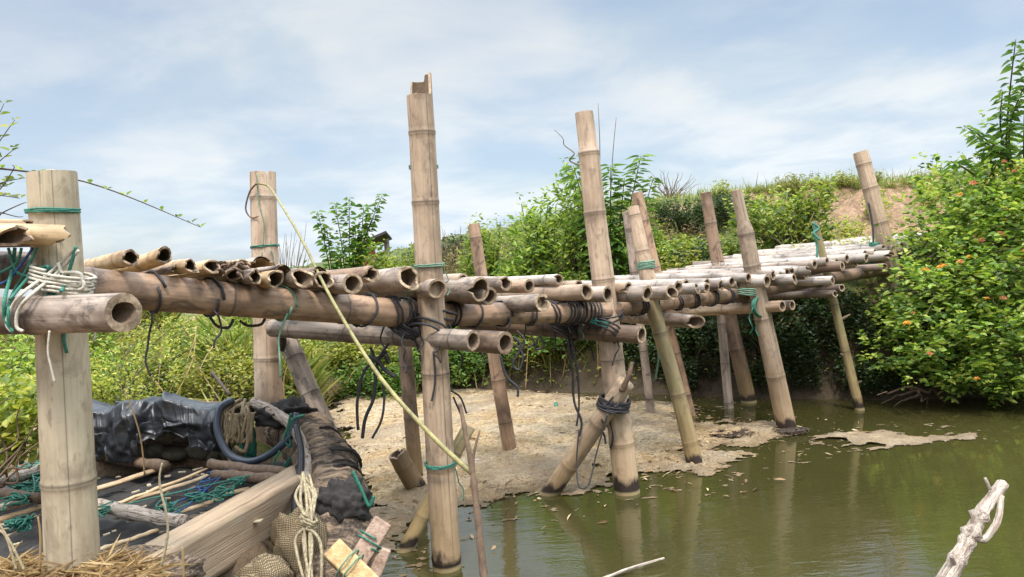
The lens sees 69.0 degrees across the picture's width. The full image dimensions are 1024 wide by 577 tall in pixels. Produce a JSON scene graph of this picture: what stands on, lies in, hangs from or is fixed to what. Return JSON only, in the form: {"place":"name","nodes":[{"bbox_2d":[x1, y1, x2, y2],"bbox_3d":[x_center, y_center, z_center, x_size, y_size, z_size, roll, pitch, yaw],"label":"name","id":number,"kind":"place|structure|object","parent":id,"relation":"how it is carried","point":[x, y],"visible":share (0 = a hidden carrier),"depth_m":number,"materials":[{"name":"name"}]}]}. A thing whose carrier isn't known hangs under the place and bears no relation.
{"place":"outdoors","nodes":[
{"label":"outdoors","id":0,"kind":"place"},
{"bbox_2d":[0,172,1023,576],"bbox_3d":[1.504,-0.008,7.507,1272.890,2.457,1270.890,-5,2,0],"label":"ground","id":1,"kind":"structure","parent":0,"point":[850,204],"depth_m":6.34,"materials":[{"name":"soil"}]},
{"bbox_2d":[0,354,37,464],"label":"bush","id":2,"kind":"object","parent":1,"relation":"on","point":[6,372],"visible":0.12,"depth_m":3.11,"materials":[{"name":"green plant"}]},
{"bbox_2d":[0,352,39,476],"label":"bush","id":3,"kind":"object","parent":1,"relation":"on","point":[27,416],"visible":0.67,"depth_m":2.72,"materials":[{"name":"green plant"}]},
{"bbox_2d":[0,397,38,487],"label":"dry brush","id":4,"kind":"object","parent":3,"relation":"on","point":[5,482],"visible":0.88,"depth_m":2.62,"materials":[{"name":"brown plant"}]},
{"bbox_2d":[3,332,124,363],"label":"bush","id":5,"kind":"object","parent":1,"relation":"on","point":[96,338],"visible":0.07,"depth_m":5.58,"materials":[{"name":"green plant"}]},
{"bbox_2d":[0,334,141,398],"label":"bush","id":6,"kind":"object","parent":1,"relation":"on","point":[23,358],"visible":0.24,"depth_m":4.77,"materials":[{"name":"green plant"}]},
{"bbox_2d":[0,533,195,576],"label":"straw","id":7,"kind":"object","parent":1,"relation":"on","point":[108,564],"visible":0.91,"depth_m":2.03,"materials":[{"name":"plant"}]},
{"bbox_2d":[158,463,168,576],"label":"dry stalk","id":8,"kind":"object","parent":7,"relation":"on","point":[167,524],"visible":0.94,"depth_m":2.02,"materials":[{"name":"plant"}]},
{"bbox_2d":[34,544,205,576],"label":"soil mound","id":9,"kind":"object","parent":1,"relation":"on","point":[196,570],"visible":0.22,"depth_m":2.21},
{"bbox_2d":[89,325,162,401],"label":"bush","id":10,"kind":"object","parent":1,"relation":"on","point":[125,353],"visible":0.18,"depth_m":5.32,"materials":[{"name":"green plant"}]},
{"bbox_2d":[103,455,170,472],"bbox_3d":[-1.882,0.824,3.587,0.777,0.063,0.055,-3,2,35],"label":"stick","id":11,"kind":"object","parent":1,"relation":"on","point":[153,464],"visible":0.4,"depth_m":3.41,"materials":[{"name":"wood"}]},
{"bbox_2d":[90,337,184,404],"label":"bush","id":12,"kind":"object","parent":1,"relation":"on","point":[100,391],"visible":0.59,"depth_m":4.71,"materials":[{"name":"green plant"}]},
{"bbox_2d":[91,313,197,395],"bbox_3d":[-2.947,0.565,5.770,1.052,0.731,0.899,-3,2,41],"label":"bush","id":13,"kind":"object","parent":1,"relation":"on","point":[164,335],"visible":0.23,"depth_m":5.71,"materials":[{"name":"green plant"}]},
{"bbox_2d":[0,461,289,558],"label":"net floor","id":14,"kind":"structure","parent":1,"relation":"on","point":[29,539],"depth_m":3.01,"materials":[{"name":"fabric"}]},
{"bbox_2d":[3,513,34,531],"bbox_3d":[-1.774,0.847,2.681,0.096,0.050,0.085,-6,2,-31],"label":"twine tangle","id":15,"kind":"object","parent":14,"relation":"on","point":[22,523],"visible":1,"depth_m":2.66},
{"bbox_2d":[0,461,40,511],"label":"twine tangle","id":16,"kind":"object","parent":14,"relation":"on","point":[32,483],"visible":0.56,"depth_m":3.03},
{"bbox_2d":[0,464,39,482],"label":"stick","id":17,"kind":"object","parent":16,"relation":"on","point":[24,474],"visible":0.57,"depth_m":3.24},
{"bbox_2d":[0,469,156,522],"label":"bamboo strip","id":18,"kind":"object","parent":14,"relation":"on","point":[35,508],"visible":0.54,"depth_m":3.17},
{"bbox_2d":[0,488,40,503],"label":"stick","id":19,"kind":"object","parent":18,"relation":"on","point":[34,497],"visible":0.63,"depth_m":2.96,"materials":[{"name":"wood"}]},
{"bbox_2d":[0,467,263,545],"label":"litter","id":20,"kind":"object","parent":14,"relation":"on","point":[144,506],"visible":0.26,"depth_m":2.81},
{"bbox_2d":[98,498,189,527],"bbox_3d":[-1.371,0.814,2.698,0.595,0.058,0.054,-3,2,32],"label":"stick","id":21,"kind":"object","parent":14,"relation":"on","point":[120,510],"visible":0.8,"depth_m":2.64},
{"bbox_2d":[101,473,209,512],"bbox_3d":[-1.420,0.819,2.992,0.032,0.019,0.547,-3,2,31],"label":"bamboo strip","id":22,"kind":"object","parent":14,"relation":"on","point":[186,483],"visible":0.64,"depth_m":3.03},
{"bbox_2d":[99,468,207,508],"bbox_3d":[-1.436,0.809,3.008,0.025,0.018,0.539,-4,2,22],"label":"bamboo strip","id":23,"kind":"object","parent":22,"relation":"on","point":[128,499],"visible":0.77,"depth_m":3.03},
{"bbox_2d":[206,458,285,473],"bbox_3d":[-1.107,0.751,3.105,0.476,0.051,0.047,-3,2,32],"label":"stick","id":24,"kind":"object","parent":22,"relation":"on","point":[215,464],"visible":0.66,"depth_m":3.10,"materials":[{"name":"wood"}]},
{"bbox_2d":[98,474,250,517],"bbox_3d":[-1.244,0.780,2.754,0.630,0.047,0.263,-6,2,-31],"label":"twine tangle","id":25,"kind":"object","parent":14,"relation":"on","point":[203,496],"visible":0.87,"depth_m":2.78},
{"bbox_2d":[111,314,203,392],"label":"bush","id":26,"kind":"object","parent":1,"relation":"on","point":[188,329],"visible":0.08,"depth_m":6.25,"materials":[{"name":"green plant"}]},
{"bbox_2d":[136,310,185,332],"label":"bush","id":27,"kind":"object","parent":1,"relation":"on","point":[158,315],"visible":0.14,"depth_m":7.37,"materials":[{"name":"green plant"}]},
{"bbox_2d":[92,391,254,463],"bbox_3d":[-1.715,0.660,3.643,0.787,0.327,0.439,-5,2,0],"label":"plastic sheet","id":28,"kind":"object","parent":1,"relation":"on","point":[116,437],"visible":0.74,"depth_m":3.50,"materials":[{"name":"plastic"}]},
{"bbox_2d":[161,446,187,461],"bbox_3d":[-1.652,0.813,3.654,0.138,0.077,0.104,-5,2,0],"label":"stone","id":29,"kind":"object","parent":1,"relation":"on","point":[174,453],"visible":0.97,"depth_m":3.62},
{"bbox_2d":[121,316,251,396],"bbox_3d":[-2.621,0.625,6.061,0.776,0.765,1.133,-3,3,42],"label":"bush","id":30,"kind":"object","parent":1,"relation":"on","point":[196,347],"visible":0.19,"depth_m":5.92,"materials":[{"name":"green plant"}]},
{"bbox_2d":[180,316,252,396],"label":"grass tuft","id":31,"kind":"object","parent":1,"relation":"on","point":[246,346],"visible":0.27,"depth_m":5.97,"materials":[{"name":"green plant"}]},
{"bbox_2d":[143,465,295,545],"bbox_3d":[-0.996,0.772,2.549,0.128,0.068,0.974,-4,2,18],"label":"plank","id":32,"kind":"object","parent":1,"relation":"on","point":[203,519],"visible":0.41,"depth_m":2.56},
{"bbox_2d":[210,469,275,483],"bbox_3d":[-1.070,0.759,3.001,0.371,0.054,0.047,-4,2,26],"label":"stick","id":33,"kind":"object","parent":32,"relation":"on","point":[254,478],"visible":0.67,"depth_m":2.99,"materials":[{"name":"wood"}]},
{"bbox_2d":[143,474,300,576],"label":"plank","id":34,"kind":"object","parent":1,"relation":"on","point":[222,544],"visible":0.62,"depth_m":2.50,"materials":[{"name":"wood"}]},
{"bbox_2d":[293,471,323,576],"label":"rope hank","id":35,"kind":"object","parent":34,"relation":"hanging from","point":[308,520],"visible":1,"depth_m":2.53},
{"bbox_2d":[159,339,285,399],"bbox_3d":[-2.135,0.653,5.643,0.849,0.533,0.793,-5,2,0],"label":"bush","id":36,"kind":"object","parent":1,"relation":"on","point":[245,373],"visible":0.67,"depth_m":5.51,"materials":[{"name":"green plant"}]},
{"bbox_2d":[234,553,293,576],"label":"burlap sack","id":37,"kind":"object","parent":1,"relation":"on","point":[266,565],"visible":1,"depth_m":2.45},
{"bbox_2d":[251,340,344,405],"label":"grass tuft","id":38,"kind":"object","parent":1,"relation":"on","point":[319,374],"visible":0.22,"depth_m":5.93,"materials":[{"name":"green plant"}]},
{"bbox_2d":[271,507,329,576],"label":"burlap sack","id":39,"kind":"object","parent":1,"relation":"on","point":[285,529],"visible":0.48,"depth_m":2.59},
{"bbox_2d":[263,412,372,576],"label":"net roll","id":40,"kind":"object","parent":1,"relation":"on","point":[334,454],"visible":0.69,"depth_m":3.01,"materials":[{"name":"fabric"}]},
{"bbox_2d":[249,397,311,496],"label":"bent branch","id":41,"kind":"object","parent":40,"relation":"on","point":[281,416],"visible":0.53,"depth_m":3.25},
{"bbox_2d":[221,398,254,487],"bbox_3d":[-1.220,0.668,3.255,0.162,0.320,0.380,-5,2,0],"label":"rope coil","id":42,"kind":"object","parent":41,"relation":"hanging from","point":[236,426],"visible":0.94,"depth_m":3.30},
{"bbox_2d":[213,397,300,464],"bbox_3d":[-1.122,0.623,3.254,0.430,0.278,0.133,-4,2,25],"label":"hose","id":43,"kind":"object","parent":41,"relation":"attached to","point":[228,453],"visible":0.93,"depth_m":3.24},
{"bbox_2d":[253,396,317,429],"bbox_3d":[-1.056,0.572,3.437,0.295,0.147,0.293,-5,2,0],"label":"black net","id":44,"kind":"object","parent":40,"relation":"on","point":[288,406],"visible":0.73,"depth_m":3.36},
{"bbox_2d":[291,423,304,512],"bbox_3d":[-0.823,0.735,2.859,0.048,0.329,0.600,-5,2,-13],"label":"black pipe","id":45,"kind":"object","parent":40,"relation":"on","point":[300,447],"visible":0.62,"depth_m":2.98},
{"bbox_2d":[311,474,373,522],"bbox_3d":[-0.633,0.806,2.781,0.226,0.204,0.194,-5,2,0],"label":"black net","id":46,"kind":"object","parent":40,"relation":"hanging from","point":[339,500],"visible":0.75,"depth_m":2.73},
{"bbox_2d":[3,313,635,401],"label":"dry creepers","id":47,"kind":"object","parent":1,"relation":"on","point":[598,360],"visible":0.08,"depth_m":6.20,"materials":[{"name":"plant"}]},
{"bbox_2d":[299,339,351,379],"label":"bush","id":48,"kind":"object","parent":1,"relation":"on","point":[328,349],"visible":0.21,"depth_m":7.39,"materials":[{"name":"green plant"}]},
{"bbox_2d":[309,193,388,362],"bbox_3d":[-1.670,-0.092,7.998,0.870,1.812,0.274,-5,2,0],"label":"sapling","id":49,"kind":"object","parent":1,"relation":"on","point":[358,240],"visible":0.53,"depth_m":7.97,"materials":[{"name":"green plant"}]},
{"bbox_2d":[292,234,405,269],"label":"shrub","id":50,"kind":"object","parent":1,"relation":"on","point":[380,260],"visible":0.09,"depth_m":8.32,"materials":[{"name":"green plant"}]},
{"bbox_2d":[321,342,394,378],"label":"bush","id":51,"kind":"object","parent":1,"relation":"on","point":[347,350],"visible":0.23,"depth_m":7.50,"materials":[{"name":"green plant"}]},
{"bbox_2d":[323,360,399,402],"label":"bush","id":52,"kind":"object","parent":1,"relation":"on","point":[355,385],"visible":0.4,"depth_m":7.21,"materials":[{"name":"green plant"}]},
{"bbox_2d":[325,361,401,400],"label":"bush","id":53,"kind":"object","parent":1,"relation":"on","point":[378,393],"visible":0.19,"depth_m":7.15,"materials":[{"name":"green plant"}]},
{"bbox_2d":[334,342,399,390],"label":"bush","id":54,"kind":"object","parent":1,"relation":"on","point":[359,354],"visible":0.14,"depth_m":7.40,"materials":[{"name":"green plant"}]},
{"bbox_2d":[355,231,391,265],"bbox_3d":[-2.572,-0.557,13.983,0.612,0.986,0.600,-5,2,0],"label":"shelter","id":55,"kind":"object","parent":1,"relation":"on","point":[385,235],"visible":0.34,"depth_m":13.93,"materials":[{"name":"grey wood"}]},
{"bbox_2d":[385,237,414,267],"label":"shrub","id":56,"kind":"object","parent":1,"relation":"on","point":[411,263],"visible":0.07,"depth_m":9.19,"materials":[{"name":"green plant"}]},
{"bbox_2d":[383,347,467,397],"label":"bush","id":57,"kind":"object","parent":1,"relation":"on","point":[416,361],"visible":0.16,"depth_m":7.10,"materials":[{"name":"green plant"}]},
{"bbox_2d":[398,233,470,273],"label":"dark shrub","id":58,"kind":"object","parent":1,"relation":"on","point":[452,243],"visible":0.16,"depth_m":11.73,"materials":[{"name":"green plant"}]},
{"bbox_2d":[416,351,487,388],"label":"bush","id":59,"kind":"object","parent":1,"relation":"on","point":[473,369],"visible":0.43,"depth_m":7.09,"materials":[{"name":"green plant"}]},
{"bbox_2d":[0,72,946,574],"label":"bamboo footbridge","id":60,"kind":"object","parent":1,"relation":"on","point":[74,298],"visible":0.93,"depth_m":3.05,"materials":[{"name":"beige plant"}]},
{"bbox_2d":[0,100,24,198],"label":"leafy twig","id":61,"kind":"object","parent":60,"relation":"on","point":[11,178],"visible":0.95,"depth_m":2.19,"materials":[{"name":"green plant"}]},
{"bbox_2d":[0,164,204,226],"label":"trailing branch","id":62,"kind":"object","parent":61,"relation":"attached to","point":[88,182],"visible":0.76,"depth_m":2.22,"materials":[{"name":"green plant"}]},
{"bbox_2d":[245,183,488,576],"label":"bent cane","id":63,"kind":"object","parent":60,"relation":"attached to","point":[480,543],"visible":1,"depth_m":1.89,"materials":[{"name":"beige plant"}]},
{"bbox_2d":[442,240,514,274],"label":"dry shrub","id":64,"kind":"object","parent":1,"relation":"on","point":[450,270],"visible":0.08,"depth_m":10.69,"materials":[{"name":"green plant"}]},
{"bbox_2d":[452,212,522,276],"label":"shrub","id":65,"kind":"object","parent":1,"relation":"on","point":[491,254],"visible":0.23,"depth_m":8.12,"materials":[{"name":"green plant"}]},
{"bbox_2d":[0,172,1023,402],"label":"ground cover","id":66,"kind":"object","parent":1,"relation":"on","point":[859,302],"visible":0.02,"depth_m":6.51,"materials":[{"name":"green plant"}]},
{"bbox_2d":[10,151,1023,425],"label":"grass","id":67,"kind":"structure","parent":1,"relation":"on","point":[746,189],"depth_m":9.88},
{"bbox_2d":[491,186,573,335],"bbox_3d":[0.263,-0.211,7.623,0.932,1.672,0.901,-4,2,21],"label":"shrub","id":68,"kind":"object","parent":1,"relation":"on","point":[536,254],"visible":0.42,"depth_m":7.51,"materials":[{"name":"green plant"}]},
{"bbox_2d":[502,335,580,366],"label":"bush","id":69,"kind":"object","parent":1,"relation":"on","point":[530,342],"visible":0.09,"depth_m":7.13,"materials":[{"name":"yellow plant"}]},
{"bbox_2d":[525,336,596,362],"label":"bush","id":70,"kind":"object","parent":1,"relation":"on","point":[576,351],"visible":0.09,"depth_m":6.92,"materials":[{"name":"green plant"}]},
{"bbox_2d":[329,388,842,576],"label":"bank","id":71,"kind":"object","parent":1,"relation":"attached to","point":[511,465],"visible":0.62,"depth_m":4.71,"materials":[{"name":"sand"}]},
{"bbox_2d":[389,448,425,489],"bbox_3d":[-0.568,0.998,4.059,0.196,0.265,0.111,-6,2,-30],"label":"stump","id":72,"kind":"object","parent":71,"relation":"on","point":[407,471],"visible":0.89,"depth_m":4.02,"materials":[{"name":"brown wood"}]},
{"bbox_2d":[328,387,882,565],"bbox_3d":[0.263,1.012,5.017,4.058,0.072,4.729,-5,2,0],"label":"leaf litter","id":73,"kind":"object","parent":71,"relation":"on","point":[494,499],"visible":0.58,"depth_m":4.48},
{"bbox_2d":[546,155,627,280],"bbox_3d":[0.757,-0.509,7.445,0.811,1.672,0.838,-5,2,-9],"label":"shrub","id":74,"kind":"object","parent":1,"relation":"on","point":[569,227],"visible":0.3,"depth_m":7.28,"materials":[{"name":"green plant"}]},
{"bbox_2d":[560,154,665,275],"bbox_3d":[0.981,-0.444,6.992,0.990,1.589,0.451,-5,2,0],"label":"tall weed","id":75,"kind":"object","parent":1,"relation":"on","point":[618,268],"visible":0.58,"depth_m":6.96,"materials":[{"name":"green plant"}]},
{"bbox_2d":[612,220,677,274],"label":"shrub","id":76,"kind":"object","parent":1,"relation":"on","point":[660,251],"visible":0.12,"depth_m":6.94,"materials":[{"name":"green plant"}]},
{"bbox_2d":[628,325,661,370],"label":"shaded bush","id":77,"kind":"object","parent":1,"relation":"on","point":[652,353],"visible":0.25,"depth_m":6.45,"materials":[{"name":"green plant"}]},
{"bbox_2d":[612,211,706,249],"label":"dry shrub","id":78,"kind":"object","parent":1,"relation":"on","point":[670,235],"visible":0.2,"depth_m":9.24,"materials":[{"name":"green plant"}]},
{"bbox_2d":[646,197,715,233],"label":"dark shrub","id":79,"kind":"object","parent":1,"relation":"on","point":[677,218],"visible":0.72,"depth_m":9.77,"materials":[{"name":"green plant"}]},
{"bbox_2d":[662,236,710,268],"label":"shaded bush","id":80,"kind":"object","parent":1,"relation":"on","point":[703,255],"visible":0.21,"depth_m":6.85,"materials":[{"name":"green plant"}]},
{"bbox_2d":[656,242,727,270],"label":"bush","id":81,"kind":"object","parent":1,"relation":"on","point":[679,263],"visible":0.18,"depth_m":6.70,"materials":[{"name":"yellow plant"}]},
{"bbox_2d":[675,316,717,363],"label":"shaded bush","id":82,"kind":"object","parent":1,"relation":"on","point":[683,336],"visible":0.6,"depth_m":6.26,"materials":[{"name":"green plant"}]},
{"bbox_2d":[667,232,762,259],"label":"shrub","id":83,"kind":"object","parent":1,"relation":"on","point":[729,248],"visible":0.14,"depth_m":7.43,"materials":[{"name":"green plant"}]},
{"bbox_2d":[699,324,755,371],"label":"shaded bush","id":84,"kind":"object","parent":1,"relation":"on","point":[714,352],"visible":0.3,"depth_m":6.09,"materials":[{"name":"green plant"}]},
{"bbox_2d":[692,192,765,223],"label":"dark shrub","id":85,"kind":"object","parent":1,"relation":"on","point":[719,204],"visible":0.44,"depth_m":9.67,"materials":[{"name":"green plant"}]},
{"bbox_2d":[706,299,813,367],"bbox_3d":[2.068,0.405,6.011,0.808,0.817,0.829,-3,2,35],"label":"shaded bush","id":86,"kind":"object","parent":1,"relation":"on","point":[786,320],"visible":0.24,"depth_m":5.86,"materials":[{"name":"green plant"}]},
{"bbox_2d":[747,346,792,392],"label":"shaded bush","id":87,"kind":"object","parent":1,"relation":"on","point":[760,379],"visible":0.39,"depth_m":5.85,"materials":[{"name":"green plant"}]},
{"bbox_2d":[722,174,845,253],"bbox_3d":[2.633,-0.621,7.416,1.233,0.947,0.807,-5,2,-9],"label":"shrub","id":88,"kind":"object","parent":1,"relation":"on","point":[772,229],"visible":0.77,"depth_m":7.29,"materials":[{"name":"green plant"}]},
{"bbox_2d":[773,171,820,194],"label":"overhanging grass","id":89,"kind":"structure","parent":1,"relation":"on","point":[790,184],"depth_m":9.98,"materials":[{"name":"green plant"}]},
{"bbox_2d":[775,308,837,370],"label":"shaded bush","id":90,"kind":"object","parent":1,"relation":"on","point":[808,346],"visible":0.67,"depth_m":5.75,"materials":[{"name":"green plant"}]},
{"bbox_2d":[787,296,839,322],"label":"shaded bush","id":91,"kind":"object","parent":1,"relation":"on","point":[810,301],"visible":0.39,"depth_m":5.84,"materials":[{"name":"green plant"}]},
{"bbox_2d":[805,287,871,336],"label":"shaded bush","id":92,"kind":"object","parent":1,"relation":"on","point":[844,310],"visible":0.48,"depth_m":5.74,"materials":[{"name":"green plant"}]},
{"bbox_2d":[810,308,878,359],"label":"shaded bush","id":93,"kind":"object","parent":1,"relation":"on","point":[831,346],"visible":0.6,"depth_m":5.66,"materials":[{"name":"green plant"}]},
{"bbox_2d":[828,215,868,238],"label":"weed clump","id":94,"kind":"object","parent":1,"relation":"on","point":[847,228],"visible":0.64,"depth_m":8.46,"materials":[{"name":"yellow plant"}]},
{"bbox_2d":[820,342,886,395],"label":"shaded bush","id":95,"kind":"object","parent":1,"relation":"on","point":[865,376],"visible":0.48,"depth_m":5.56,"materials":[{"name":"green plant"}]},
{"bbox_2d":[853,281,900,328],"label":"shaded bush","id":96,"kind":"object","parent":1,"relation":"on","point":[868,304],"visible":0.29,"depth_m":5.64,"materials":[{"name":"green plant"}]},
{"bbox_2d":[844,311,909,360],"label":"shaded bush","id":97,"kind":"object","parent":1,"relation":"on","point":[881,335],"visible":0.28,"depth_m":5.58,"materials":[{"name":"green plant"}]},
{"bbox_2d":[856,350,906,396],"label":"shaded bush","id":98,"kind":"object","parent":1,"relation":"on","point":[883,375],"visible":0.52,"depth_m":5.47,"materials":[{"name":"green plant"}]},
{"bbox_2d":[853,106,1023,407],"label":"lantana bush","id":99,"kind":"object","parent":1,"relation":"on","point":[978,272],"visible":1,"depth_m":5.14,"materials":[{"name":"green plant"}]},
{"bbox_2d":[940,38,1023,200],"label":"tall shrub","id":100,"kind":"object","parent":1,"relation":"on","point":[1000,150],"visible":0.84,"depth_m":5.38,"materials":[{"name":"green plant"}]},
{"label":"soil mound","id":101,"kind":"structure","parent":1,"relation":"on","visible":0},
{"bbox_2d":[324,539,377,576],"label":"brick","id":102,"kind":"object","parent":101,"relation":"on","point":[342,558],"visible":1,"depth_m":2.37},
{"bbox_2d":[370,545,390,576],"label":"brick","id":103,"kind":"object","parent":101,"relation":"on","point":[379,562],"visible":0.91,"depth_m":2.48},
{"bbox_2d":[353,516,390,564],"bbox_3d":[-0.478,0.855,2.518,0.160,0.169,0.106,-5,2,-26],"label":"brick","id":104,"kind":"object","parent":103,"relation":"on","point":[372,537],"visible":0.81,"depth_m":2.48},
{"bbox_2d":[0,0,1023,296],"label":"sky","id":105,"kind":"structure","parent":0,"point":[173,104],"materials":[{"name":"blue"}]},
{"bbox_2d":[328,392,1023,576],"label":"water","id":106,"kind":"structure","parent":0,"point":[898,511],"depth_m":3.42,"materials":[{"name":"liquid"}]},
{"bbox_2d":[665,349,718,392],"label":"shaded bush","id":107,"kind":"object","parent":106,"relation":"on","point":[693,377],"visible":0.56,"depth_m":6.19,"materials":[{"name":"green plant"}]},
{"bbox_2d":[783,353,825,391],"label":"shaded bush","id":108,"kind":"object","parent":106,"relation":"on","point":[808,375],"visible":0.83,"depth_m":5.72,"materials":[{"name":"green plant"}]},
{"bbox_2d":[809,423,996,451],"bbox_3d":[2.285,0.877,4.447,1.034,0.021,0.649,-5,2,0],"label":"algae mat","id":109,"kind":"object","parent":106,"relation":"on","point":[889,439],"visible":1,"depth_m":4.38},
{"bbox_2d":[878,386,944,406],"bbox_3d":[2.812,0.753,5.263,0.527,0.163,0.165,-5,2,0],"label":"root tangle","id":110,"kind":"object","parent":106,"relation":"on","point":[918,390],"visible":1,"depth_m":5.22,"materials":[{"name":"brown plant"}]},
{"bbox_2d":[935,477,1008,576],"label":"dead branch","id":111,"kind":"object","parent":106,"relation":"in","point":[970,536],"visible":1,"depth_m":1.61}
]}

